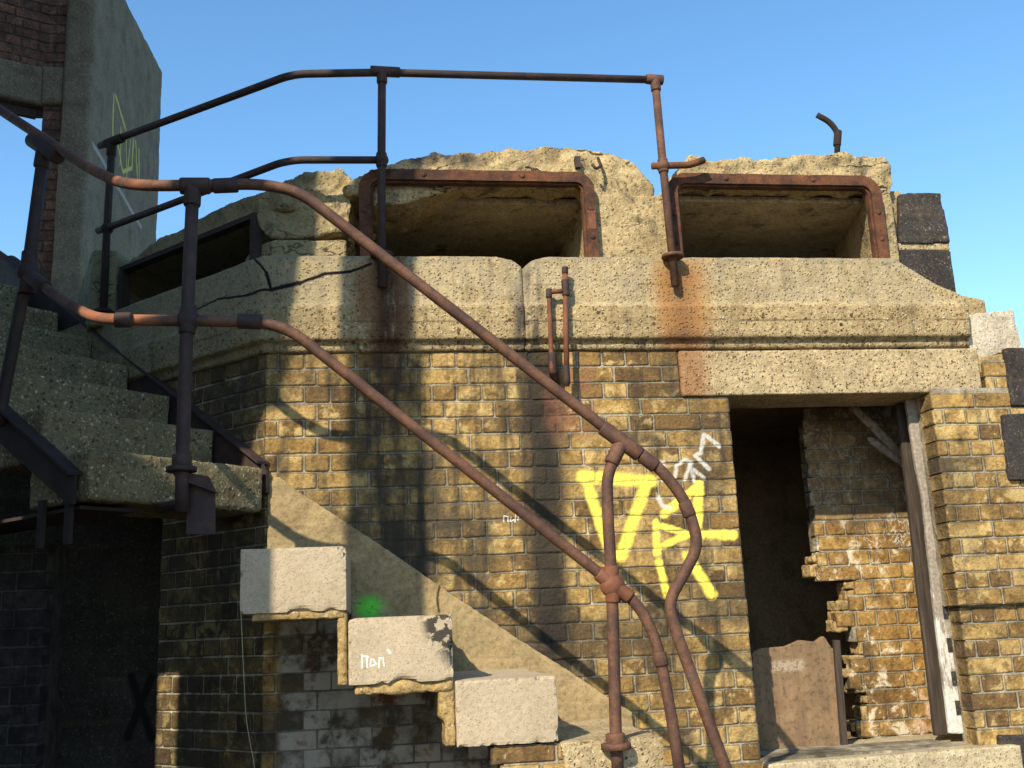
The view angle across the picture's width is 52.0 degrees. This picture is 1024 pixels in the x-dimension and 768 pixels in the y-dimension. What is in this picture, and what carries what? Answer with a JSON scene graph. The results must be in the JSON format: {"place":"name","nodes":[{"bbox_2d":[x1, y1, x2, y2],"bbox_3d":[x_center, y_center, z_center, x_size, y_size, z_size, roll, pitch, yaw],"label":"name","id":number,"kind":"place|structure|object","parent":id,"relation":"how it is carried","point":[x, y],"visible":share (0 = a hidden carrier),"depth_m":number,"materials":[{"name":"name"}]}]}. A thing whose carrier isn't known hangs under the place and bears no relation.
{"place":"outdoors","nodes":[
{"label":"outdoors","id":0,"kind":"place"},
{"bbox_2d":[0,0,161,301],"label":"concrete tower","id":1,"kind":"structure","parent":0,"point":[82,78],"depth_m":7.63,"materials":[{"name":"grey concrete"}]},
{"bbox_2d":[0,0,1023,347],"label":"sky","id":2,"kind":"structure","parent":0,"point":[934,89],"materials":[{"name":"blue"}]},
{"label":"ground","id":3,"kind":"structure","parent":0,"visible":0},
{"bbox_2d":[0,544,67,767],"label":"brick support","id":4,"kind":"object","parent":3,"relation":"on","point":[32,594],"visible":1,"depth_m":4.34,"materials":[{"name":"grey brick"}]},
{"bbox_2d":[0,472,162,767],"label":"passage wall","id":5,"kind":"structure","parent":3,"relation":"on","point":[108,695],"depth_m":5.47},
{"bbox_2d":[240,546,664,767],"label":"concrete stair","id":6,"kind":"object","parent":3,"relation":"on","point":[508,718],"visible":0.98,"depth_m":3.60,"materials":[{"name":"concrete"}]},
{"bbox_2d":[241,615,254,767],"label":"twine","id":7,"kind":"object","parent":6,"relation":"hanging from","point":[244,690],"visible":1,"depth_m":3.51,"materials":[{"name":"beige"}]},
{"bbox_2d":[59,146,1023,767],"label":"lookout building","id":8,"kind":"structure","parent":3,"relation":"on","point":[769,340],"depth_m":4.83,"materials":[{"name":"brick"}]},
{"bbox_2d":[0,262,268,548],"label":"stair","id":9,"kind":"object","parent":8,"relation":"on","point":[84,436],"visible":0.89,"depth_m":4.37,"materials":[{"name":"concrete"}]},
{"bbox_2d":[0,104,731,767],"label":"stair handrail","id":10,"kind":"object","parent":9,"relation":"attached to","point":[196,496],"visible":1,"depth_m":3.75,"materials":[{"name":"metal"}]},
{"bbox_2d":[118,212,262,309],"bbox_3d":[-1.605,-0.583,5.174,1.090,0.240,0.050,-12,-16,36],"label":"window frame","id":11,"kind":"structure","parent":8,"relation":"in","point":[256,234],"depth_m":5.14,"materials":[{"name":"metal"}]},
{"bbox_2d":[93,65,705,312],"bbox_3d":[-0.682,-0.940,5.014,3.191,1.125,0.614,-5,-13,9],"label":"parapet railing","id":12,"kind":"object","parent":8,"relation":"on","point":[662,165],"visible":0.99,"depth_m":5.00,"materials":[{"name":"metal"}]},
{"bbox_2d":[359,169,598,256],"bbox_3d":[-0.154,-0.782,4.943,1.121,0.470,0.060,-1,-13,-8],"label":"window frame","id":13,"kind":"structure","parent":8,"relation":"in","point":[394,177],"depth_m":4.97,"materials":[{"name":"brown metal"}]},
{"bbox_2d":[546,266,570,386],"bbox_3d":[0.209,-0.256,4.808,0.115,0.564,0.114,-1,-13,-8],"label":"wall pipe","id":14,"kind":"object","parent":8,"relation":"attached to","point":[564,291],"depth_m":4.76,"materials":[{"name":"metal"}]},
{"bbox_2d":[574,156,580,168],"bbox_3d":[0.311,-1.060,5.122,0.026,0.058,0.120,-1,-13,-8],"label":"iron stud","id":15,"kind":"object","parent":8,"relation":"on","point":[577,163],"visible":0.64,"depth_m":5.07,"materials":[{"name":"brown metal"}]},
{"bbox_2d":[591,157,601,169],"bbox_3d":[0.415,-1.072,5.085,0.039,0.107,0.118,-8,-14,22],"label":"iron hook","id":16,"kind":"object","parent":8,"relation":"attached to","point":[597,167],"visible":1,"depth_m":5.05,"materials":[{"name":"metal"}]},
{"bbox_2d":[669,173,888,257],"bbox_3d":[1.298,-0.801,5.142,1.102,0.472,0.060,-1,-13,-8],"label":"window frame","id":17,"kind":"structure","parent":8,"relation":"in","point":[868,187],"depth_m":5.17,"materials":[{"name":"brown metal"}]},
{"bbox_2d":[751,636,847,749],"bbox_3d":[1.342,1.456,4.920,0.462,0.520,0.052,-1,-13,-8],"label":"loose board","id":18,"kind":"object","parent":8,"relation":"on","point":[799,692],"visible":0.92,"depth_m":4.91,"materials":[{"name":"brown wood"}]},
{"bbox_2d":[815,112,841,152],"bbox_3d":[1.702,-1.336,5.623,0.135,0.252,0.041,-1,-13,-8],"label":"roof pipe","id":19,"kind":"object","parent":8,"relation":"on","point":[831,124],"visible":0.97,"depth_m":5.62,"materials":[{"name":"metal"}]},
{"bbox_2d":[849,406,900,456],"bbox_3d":[1.865,0.250,5.331,0.306,0.331,0.022,0,-13,-12],"label":"lath","id":20,"kind":"object","parent":8,"relation":"attached to","point":[874,428],"visible":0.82,"depth_m":5.32,"materials":[{"name":"grey wood"}]},
{"bbox_2d":[867,437,901,466],"bbox_3d":[1.915,0.362,5.289,0.255,0.193,0.021,1,-13,-13],"label":"lath","id":21,"kind":"object","parent":8,"relation":"attached to","point":[885,451],"visible":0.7,"depth_m":5.28,"materials":[{"name":"grey wood"}]}
]}

